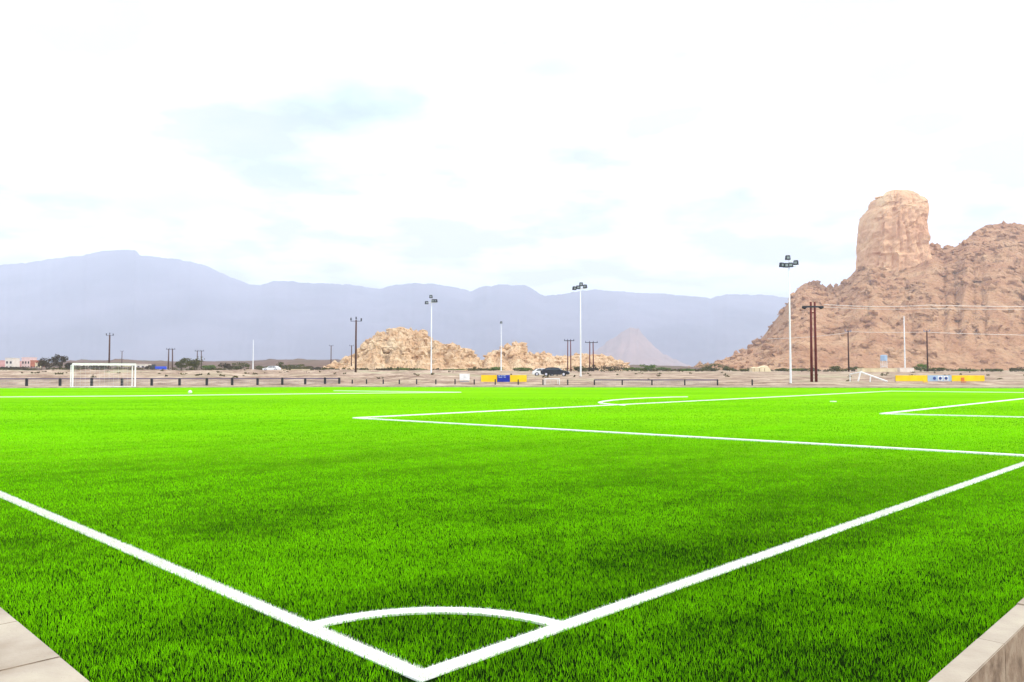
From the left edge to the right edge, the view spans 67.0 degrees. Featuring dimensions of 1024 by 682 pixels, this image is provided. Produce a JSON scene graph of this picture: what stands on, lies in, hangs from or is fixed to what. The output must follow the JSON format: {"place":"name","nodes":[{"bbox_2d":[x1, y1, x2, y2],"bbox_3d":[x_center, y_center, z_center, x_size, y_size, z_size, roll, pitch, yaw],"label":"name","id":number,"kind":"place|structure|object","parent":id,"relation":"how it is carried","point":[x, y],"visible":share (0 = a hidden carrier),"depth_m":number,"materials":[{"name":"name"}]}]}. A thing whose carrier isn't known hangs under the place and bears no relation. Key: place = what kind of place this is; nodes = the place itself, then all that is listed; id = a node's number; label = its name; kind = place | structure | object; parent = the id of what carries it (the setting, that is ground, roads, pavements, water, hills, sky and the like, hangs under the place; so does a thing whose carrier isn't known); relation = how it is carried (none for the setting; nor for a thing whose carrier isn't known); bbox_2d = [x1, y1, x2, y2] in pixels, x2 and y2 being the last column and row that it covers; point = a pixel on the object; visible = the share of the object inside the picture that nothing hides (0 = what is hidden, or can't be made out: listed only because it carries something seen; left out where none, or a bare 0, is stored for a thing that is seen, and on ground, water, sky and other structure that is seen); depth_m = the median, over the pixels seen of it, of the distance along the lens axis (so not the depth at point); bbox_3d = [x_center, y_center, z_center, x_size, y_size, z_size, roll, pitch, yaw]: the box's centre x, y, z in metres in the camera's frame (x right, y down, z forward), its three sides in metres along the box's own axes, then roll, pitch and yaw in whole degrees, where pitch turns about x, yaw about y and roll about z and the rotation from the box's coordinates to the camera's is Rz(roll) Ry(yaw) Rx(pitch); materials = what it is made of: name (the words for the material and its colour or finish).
{"place":"outdoors","nodes":[
{"label":"outdoors","id":0,"kind":"place"},
{"bbox_2d":[25,359,706,370],"bbox_3d":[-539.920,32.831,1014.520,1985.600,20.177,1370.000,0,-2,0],"label":"plain rise","id":1,"kind":"structure","parent":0,"point":[293,362],"depth_m":523.70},
{"bbox_2d":[0,360,4,366],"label":"house","id":2,"kind":"structure","parent":1,"relation":"on","point":[2,363],"depth_m":519.80,"materials":[{"name":"pink paint"}]},
{"bbox_2d":[5,358,19,367],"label":"house","id":3,"kind":"structure","parent":1,"relation":"on","point":[12,362],"depth_m":479.97,"materials":[{"name":"white paint"}]},
{"bbox_2d":[21,357,36,366],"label":"house","id":4,"kind":"structure","parent":1,"relation":"on","point":[25,361],"depth_m":489.86,"materials":[{"name":"pink paint"}]},
{"bbox_2d":[30,360,38,367],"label":"house","id":5,"kind":"structure","parent":1,"relation":"on","point":[32,363],"depth_m":469.82,"materials":[{"name":"orange"}]},
{"bbox_2d":[133,364,150,367],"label":"house","id":6,"kind":"structure","parent":1,"relation":"on","point":[141,365],"depth_m":419.79,"materials":[{"name":"white paint"}]},
{"bbox_2d":[482,341,633,370],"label":"rocky outcrop","id":7,"kind":"object","parent":1,"relation":"on","point":[516,354],"visible":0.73,"depth_m":348.32,"materials":[{"name":"brown stone"}]},
{"bbox_2d":[0,250,788,366],"bbox_3d":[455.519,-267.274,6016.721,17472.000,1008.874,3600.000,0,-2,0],"label":"mountain range","id":8,"kind":"structure","parent":0,"point":[138,306],"depth_m":5180.66,"materials":[{"name":"stone"}]},
{"bbox_2d":[460,374,469,381],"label":"electrical cabinet","id":9,"kind":"object","parent":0,"point":[464,376],"visible":1,"depth_m":103.62,"materials":[{"name":"white metal"}]},
{"bbox_2d":[0,369,1023,386],"bbox_3d":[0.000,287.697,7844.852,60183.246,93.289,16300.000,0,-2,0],"label":"ground","id":10,"kind":"structure","parent":0,"point":[772,378],"depth_m":116.23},
{"bbox_2d":[6,367,39,369],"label":"shrub","id":11,"kind":"object","parent":10,"relation":"on","point":[19,368],"visible":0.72,"depth_m":288.86,"materials":[{"name":"green plant"}]},
{"bbox_2d":[0,607,89,681],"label":"kerb","id":12,"kind":"structure","parent":10,"relation":"on","point":[26,655],"depth_m":3.75,"materials":[{"name":"concrete"}]},
{"bbox_2d":[36,357,54,369],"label":"tree","id":13,"kind":"object","parent":10,"relation":"on","point":[42,362],"visible":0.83,"depth_m":259.10,"materials":[{"name":"green plant"}]},
{"bbox_2d":[52,354,67,368],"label":"tree","id":14,"kind":"object","parent":10,"relation":"on","point":[57,359],"visible":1,"depth_m":254.49,"materials":[{"name":"green plant"}]},
{"bbox_2d":[64,362,71,369],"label":"tree","id":15,"kind":"object","parent":10,"relation":"on","point":[67,365],"visible":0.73,"depth_m":269.70,"materials":[{"name":"green plant"}]},
{"bbox_2d":[88,365,110,369],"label":"shrub","id":16,"kind":"object","parent":10,"relation":"on","point":[98,367],"visible":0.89,"depth_m":289.47,"materials":[{"name":"green plant"}]},
{"bbox_2d":[70,363,135,386],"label":"football goal","id":17,"kind":"object","parent":10,"relation":"on","point":[114,364],"visible":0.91,"depth_m":82.36,"materials":[{"name":"white paint"}]},
{"bbox_2d":[106,333,113,369],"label":"power pole","id":18,"kind":"object","parent":10,"relation":"on","point":[109,351],"visible":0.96,"depth_m":236.89,"materials":[{"name":"brown wood"}]},
{"bbox_2d":[150,364,167,369],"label":"truck","id":19,"kind":"object","parent":10,"relation":"on","point":[153,366],"visible":0.77,"depth_m":221.06,"materials":[{"name":"blue paint"}]},
{"bbox_2d":[0,377,339,385],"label":"perimeter fence","id":20,"kind":"object","parent":10,"relation":"on","point":[179,381],"visible":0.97,"depth_m":95.72,"materials":[{"name":"metal"}]},
{"bbox_2d":[166,348,174,369],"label":"twin power pole","id":21,"kind":"object","parent":10,"relation":"on","point":[168,358],"visible":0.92,"depth_m":339.76,"materials":[{"name":"brown wood"}]},
{"bbox_2d":[175,358,186,370],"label":"tree","id":22,"kind":"object","parent":10,"relation":"on","point":[180,363],"visible":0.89,"depth_m":261.43,"materials":[{"name":"green plant"}]},
{"bbox_2d":[184,356,202,369],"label":"tree","id":23,"kind":"object","parent":10,"relation":"on","point":[189,362],"visible":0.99,"depth_m":257.28,"materials":[{"name":"green plant"}]},
{"bbox_2d":[202,365,216,369],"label":"shrub","id":24,"kind":"object","parent":10,"relation":"on","point":[207,367],"visible":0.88,"depth_m":298.40,"materials":[{"name":"green plant"}]},
{"bbox_2d":[218,362,233,369],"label":"shrub","id":25,"kind":"object","parent":10,"relation":"on","point":[227,366],"visible":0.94,"depth_m":278.80,"materials":[{"name":"green plant"}]},
{"bbox_2d":[230,362,249,369],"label":"shrub","id":26,"kind":"object","parent":10,"relation":"on","point":[238,366],"visible":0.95,"depth_m":274.49,"materials":[{"name":"green plant"}]},
{"bbox_2d":[252,340,253,368],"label":"white pole","id":27,"kind":"object","parent":10,"relation":"on","point":[253,356],"visible":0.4,"depth_m":319.95,"materials":[{"name":"white metal"}]},
{"bbox_2d":[262,366,281,369],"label":"parked car","id":28,"kind":"object","parent":10,"relation":"on","point":[273,368],"visible":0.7,"depth_m":199.05,"materials":[{"name":"white paint"}]},
{"bbox_2d":[276,362,291,368],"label":"shrub","id":29,"kind":"object","parent":10,"relation":"on","point":[281,366],"visible":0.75,"depth_m":299.84,"materials":[{"name":"green plant"}]},
{"bbox_2d":[288,364,306,368],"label":"shrub","id":30,"kind":"object","parent":10,"relation":"on","point":[296,367],"visible":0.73,"depth_m":318.05,"materials":[{"name":"green plant"}]},
{"bbox_2d":[306,366,320,369],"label":"shrub","id":31,"kind":"object","parent":10,"relation":"on","point":[313,368],"visible":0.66,"depth_m":299.45,"materials":[{"name":"green plant"}]},
{"bbox_2d":[350,317,361,371],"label":"power pole","id":32,"kind":"object","parent":10,"relation":"on","point":[355,321],"visible":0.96,"depth_m":158.01,"materials":[{"name":"brown wood"}]},
{"bbox_2d":[323,327,486,370],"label":"rocky outcrop","id":33,"kind":"object","parent":10,"relation":"on","point":[402,347],"visible":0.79,"depth_m":302.94,"materials":[{"name":"brown stone"}]},
{"bbox_2d":[425,294,437,372],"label":"floodlight mast","id":34,"kind":"object","parent":10,"relation":"on","point":[432,300],"visible":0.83,"depth_m":145.12,"materials":[{"name":"white metal"}]},
{"bbox_2d":[488,367,503,370],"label":"shrub","id":35,"kind":"object","parent":10,"relation":"on","point":[495,368],"visible":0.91,"depth_m":264.08,"materials":[{"name":"green plant"}]},
{"bbox_2d":[500,321,501,370],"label":"floodlight mast","id":36,"kind":"object","parent":10,"relation":"on","point":[501,351],"visible":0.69,"depth_m":214.94,"materials":[{"name":"white metal"}]},
{"bbox_2d":[481,375,526,381],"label":"advertising board","id":37,"kind":"object","parent":10,"relation":"on","point":[502,378],"visible":0.9,"depth_m":103.84,"materials":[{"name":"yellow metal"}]},
{"bbox_2d":[0,387,1023,681],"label":"pitch","id":38,"kind":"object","parent":10,"relation":"on","point":[284,395],"visible":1,"depth_m":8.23,"materials":[{"name":"green plant"}]},
{"bbox_2d":[0,497,427,681],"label":"touch line","id":39,"kind":"object","parent":38,"relation":"on","point":[341,645],"visible":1,"depth_m":4.26,"materials":[{"name":"white paint"}]},
{"bbox_2d":[15,392,456,396],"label":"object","id":40,"kind":"object","parent":38,"relation":"on","point":[227,394],"visible":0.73,"depth_m":52.06,"materials":[{"name":"white paint"}]},
{"bbox_2d":[334,390,425,391],"bbox_3d":[-9.351,4.017,61.686,12.148,0.038,0.200,-1,-3,27],"label":"penalty line","id":41,"kind":"object","parent":38,"relation":"on","point":[392,391],"visible":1,"depth_m":61.38,"materials":[{"name":"white paint"}]},
{"bbox_2d":[309,607,562,626],"bbox_3d":[-0.430,1.604,4.488,1.445,0.013,0.362,0,-2,0],"label":"corner arc","id":42,"kind":"object","parent":38,"relation":"on","point":[362,616],"visible":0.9,"depth_m":4.53,"materials":[{"name":"white paint"}]},
{"bbox_2d":[353,391,886,417],"bbox_3d":[12.882,3.265,43.838,0.140,0.028,52.499,-2,-3,43],"label":"penalty area front","id":43,"kind":"object","parent":38,"relation":"on","point":[590,406],"visible":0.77,"depth_m":32.77,"materials":[{"name":"white paint"}]},
{"bbox_2d":[598,396,687,405],"bbox_3d":[6.760,3.161,41.469,2.526,0.034,14.059,-1,-3,24],"label":"penalty arc","id":44,"kind":"object","parent":38,"relation":"on","point":[600,402],"visible":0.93,"depth_m":41.82,"materials":[{"name":"white paint"}]},
{"bbox_2d":[354,418,1023,456],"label":"penalty area line","id":45,"kind":"object","parent":38,"relation":"on","point":[1005,454],"visible":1,"depth_m":16.41,"materials":[{"name":"white paint"}]},
{"bbox_2d":[407,465,1022,681],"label":"goal line","id":46,"kind":"object","parent":38,"relation":"on","point":[527,640],"visible":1,"depth_m":4.35,"materials":[{"name":"white paint"}]},
{"bbox_2d":[880,398,1023,413],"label":"goal area front","id":47,"kind":"object","parent":38,"relation":"on","point":[950,406],"visible":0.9,"depth_m":32.99,"materials":[{"name":"white paint"}]},
{"bbox_2d":[881,413,1023,417],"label":"goal area line","id":48,"kind":"object","parent":38,"relation":"on","point":[955,415],"visible":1,"depth_m":25.97,"materials":[{"name":"white paint"}]},
{"bbox_2d":[909,391,1023,392],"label":"penalty area far line","id":49,"kind":"object","parent":38,"relation":"on","point":[950,391],"visible":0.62,"depth_m":60.93,"materials":[{"name":"white paint"}]},
{"bbox_2d":[0,366,1023,380],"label":"scrub","id":50,"kind":"object","parent":10,"relation":"on","point":[643,370],"visible":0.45,"depth_m":230.69,"materials":[{"name":"green plant"}]},
{"bbox_2d":[0,386,1023,387],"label":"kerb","id":51,"kind":"structure","parent":10,"relation":"on","point":[512,386],"depth_m":79.84,"materials":[{"name":"concrete"}]},
{"bbox_2d":[515,367,531,370],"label":"shrub","id":52,"kind":"object","parent":10,"relation":"on","point":[524,369],"visible":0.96,"depth_m":261.46,"materials":[{"name":"green plant"}]},
{"bbox_2d":[531,368,552,375],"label":"parked car","id":53,"kind":"object","parent":10,"relation":"on","point":[536,372],"visible":0.53,"depth_m":135.98,"materials":[{"name":"white paint"}]},
{"bbox_2d":[543,378,559,384],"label":"goal","id":54,"kind":"object","parent":10,"relation":"on","point":[552,380],"visible":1,"depth_m":98.53,"materials":[{"name":"white paint"}]},
{"bbox_2d":[352,379,752,384],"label":"perimeter fence","id":55,"kind":"object","parent":10,"relation":"on","point":[684,380],"visible":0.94,"depth_m":97.28,"materials":[{"name":"black metal"}]},
{"bbox_2d":[541,367,569,375],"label":"parked car","id":56,"kind":"object","parent":10,"relation":"on","point":[551,371],"visible":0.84,"depth_m":130.09,"materials":[{"name":"black paint"}]},
{"bbox_2d":[564,339,573,371],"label":"twin power pole","id":57,"kind":"object","parent":10,"relation":"on","point":[567,340],"visible":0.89,"depth_m":239.91,"materials":[{"name":"brown wood"}]},
{"bbox_2d":[572,282,586,376],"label":"floodlight mast","id":58,"kind":"object","parent":10,"relation":"on","point":[579,286],"visible":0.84,"depth_m":125.12,"materials":[{"name":"white metal"}]},
{"bbox_2d":[573,366,585,370],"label":"shrub","id":59,"kind":"object","parent":10,"relation":"on","point":[576,368],"visible":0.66,"depth_m":249.55,"materials":[{"name":"green plant"}]},
{"bbox_2d":[585,341,597,367],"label":"twin power pole","id":60,"kind":"object","parent":10,"relation":"on","point":[589,342],"visible":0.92,"depth_m":254.95,"materials":[{"name":"brown wood"}]},
{"bbox_2d":[586,364,598,370],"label":"shrub","id":61,"kind":"object","parent":10,"relation":"on","point":[593,369],"visible":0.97,"depth_m":245.60,"materials":[{"name":"green plant"}]},
{"bbox_2d":[596,364,627,370],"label":"shrub","id":62,"kind":"object","parent":10,"relation":"on","point":[608,367],"visible":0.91,"depth_m":249.58,"materials":[{"name":"green plant"}]},
{"bbox_2d":[621,367,642,370],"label":"shrub","id":63,"kind":"object","parent":10,"relation":"on","point":[638,369],"visible":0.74,"depth_m":258.53,"materials":[{"name":"green plant"}]},
{"bbox_2d":[639,364,655,369],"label":"shrub","id":64,"kind":"object","parent":10,"relation":"on","point":[647,367],"visible":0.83,"depth_m":261.21,"materials":[{"name":"green plant"}]},
{"bbox_2d":[655,367,670,370],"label":"shrub","id":65,"kind":"object","parent":10,"relation":"on","point":[660,368],"visible":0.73,"depth_m":268.64,"materials":[{"name":"green plant"}]},
{"bbox_2d":[696,363,730,370],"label":"shrub","id":66,"kind":"object","parent":10,"relation":"on","point":[710,368],"visible":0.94,"depth_m":254.25,"materials":[{"name":"green plant"}]},
{"bbox_2d":[722,366,734,370],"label":"shrub","id":67,"kind":"object","parent":10,"relation":"on","point":[727,368],"visible":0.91,"depth_m":259.73,"materials":[{"name":"green plant"}]},
{"bbox_2d":[749,365,770,371],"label":"tarpaulin shelter","id":68,"kind":"object","parent":10,"relation":"on","point":[763,368],"visible":1,"depth_m":193.67,"materials":[{"name":"beige fabric"}]},
{"bbox_2d":[779,255,798,383],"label":"floodlight mast","id":69,"kind":"object","parent":10,"relation":"on","point":[788,265],"visible":0.93,"depth_m":100.14,"materials":[{"name":"white metal"}]},
{"bbox_2d":[802,302,823,381],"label":"twin power pole","id":70,"kind":"object","parent":10,"relation":"on","point":[811,348],"visible":0.91,"depth_m":104.99,"materials":[{"name":"brown wood"}]},
{"bbox_2d":[824,304,1023,306],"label":"overhead cable","id":71,"kind":"object","parent":70,"relation":"attached to","point":[926,305],"visible":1,"depth_m":114.68,"materials":[{"name":"silver metal"}]},
{"bbox_2d":[830,307,1023,309],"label":"overhead cable","id":72,"kind":"object","parent":70,"relation":"attached to","point":[937,308],"visible":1,"depth_m":116.87,"materials":[{"name":"silver metal"}]},
{"bbox_2d":[829,366,840,371],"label":"shrub","id":73,"kind":"object","parent":10,"relation":"on","point":[833,367],"visible":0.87,"depth_m":238.71,"materials":[{"name":"green plant"}]},
{"bbox_2d":[845,330,850,371],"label":"power pole","id":74,"kind":"object","parent":10,"relation":"on","point":[848,331],"visible":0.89,"depth_m":199.93,"materials":[{"name":"brown wood"}]},
{"bbox_2d":[768,332,847,338],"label":"overhead cable","id":75,"kind":"object","parent":74,"relation":"attached to","point":[801,337],"visible":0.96,"depth_m":197.13,"materials":[{"name":"silver metal"}]},
{"bbox_2d":[846,366,863,370],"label":"shrub","id":76,"kind":"object","parent":10,"relation":"on","point":[853,368],"visible":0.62,"depth_m":239.39,"materials":[{"name":"green plant"}]},
{"bbox_2d":[850,371,887,381],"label":"goal frame","id":77,"kind":"object","parent":10,"relation":"on","point":[860,372],"visible":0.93,"depth_m":102.82,"materials":[{"name":"white paint"}]},
{"bbox_2d":[857,368,896,371],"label":"wall","id":78,"kind":"structure","parent":10,"relation":"on","point":[877,369],"depth_m":188.35,"materials":[{"name":"beige concrete"}]},
{"bbox_2d":[904,322,905,367],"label":"white pole","id":79,"kind":"object","parent":10,"relation":"on","point":[904,348],"visible":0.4,"depth_m":199.97,"materials":[{"name":"white metal"}]},
{"bbox_2d":[897,368,913,371],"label":"wall","id":80,"kind":"structure","parent":10,"relation":"on","point":[905,369],"depth_m":188.35,"materials":[{"name":"beige concrete"}]},
{"bbox_2d":[914,364,930,369],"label":"shrub","id":81,"kind":"object","parent":10,"relation":"on","point":[921,366],"visible":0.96,"depth_m":244.15,"materials":[{"name":"green plant"}]},
{"bbox_2d":[923,330,929,371],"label":"power pole","id":82,"kind":"object","parent":10,"relation":"on","point":[926,331],"visible":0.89,"depth_m":200.05,"materials":[{"name":"brown wood"}]},
{"bbox_2d":[874,332,911,332],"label":"overhead cable","id":83,"kind":"object","parent":82,"relation":"attached to","point":[892,332],"visible":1,"depth_m":200.24,"materials":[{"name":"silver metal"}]},
{"bbox_2d":[928,332,1005,334],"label":"overhead cable","id":84,"kind":"object","parent":82,"relation":"attached to","point":[967,333],"visible":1,"depth_m":200.22,"materials":[{"name":"silver metal"}]},
{"bbox_2d":[929,367,945,370],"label":"shrub","id":85,"kind":"object","parent":10,"relation":"on","point":[939,368],"visible":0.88,"depth_m":249.58,"materials":[{"name":"green plant"}]},
{"bbox_2d":[895,375,984,381],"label":"advertising board","id":86,"kind":"object","parent":10,"relation":"on","point":[951,378],"visible":0.93,"depth_m":102.84,"materials":[{"name":"yellow plastic"}]},
{"bbox_2d":[955,368,977,370],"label":"shrub","id":87,"kind":"object","parent":10,"relation":"on","point":[965,370],"visible":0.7,"depth_m":254.33,"materials":[{"name":"green plant"}]},
{"bbox_2d":[928,598,1023,681],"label":"kerb","id":88,"kind":"structure","parent":10,"relation":"on","point":[994,652],"depth_m":3.95,"materials":[{"name":"concrete"}]},
{"bbox_2d":[0,0,1023,298],"label":"sky","id":89,"kind":"structure","parent":0,"point":[549,147],"materials":[{"name":"white"}]},
{"bbox_2d":[590,327,691,366],"bbox_3d":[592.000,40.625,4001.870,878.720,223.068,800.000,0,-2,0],"label":"hill","id":90,"kind":"structure","parent":0,"point":[633,346],"depth_m":3817.31,"materials":[{"name":"stone"}]},
{"bbox_2d":[688,220,1023,369],"bbox_3d":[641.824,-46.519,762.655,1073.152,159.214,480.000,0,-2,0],"label":"rocky hill","id":91,"kind":"structure","parent":0,"point":[972,274],"depth_m":626.97,"materials":[{"name":"brown stone"}]},
{"bbox_2d":[855,189,931,271],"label":"rock tower","id":92,"kind":"structure","parent":91,"relation":"on","point":[893,233],"depth_m":755.00,"materials":[{"name":"brown stone"}]},
{"bbox_2d":[880,355,886,366],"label":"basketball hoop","id":93,"kind":"object","parent":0,"point":[883,358],"visible":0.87,"depth_m":229.28,"materials":[{"name":"blue"}]}
]}

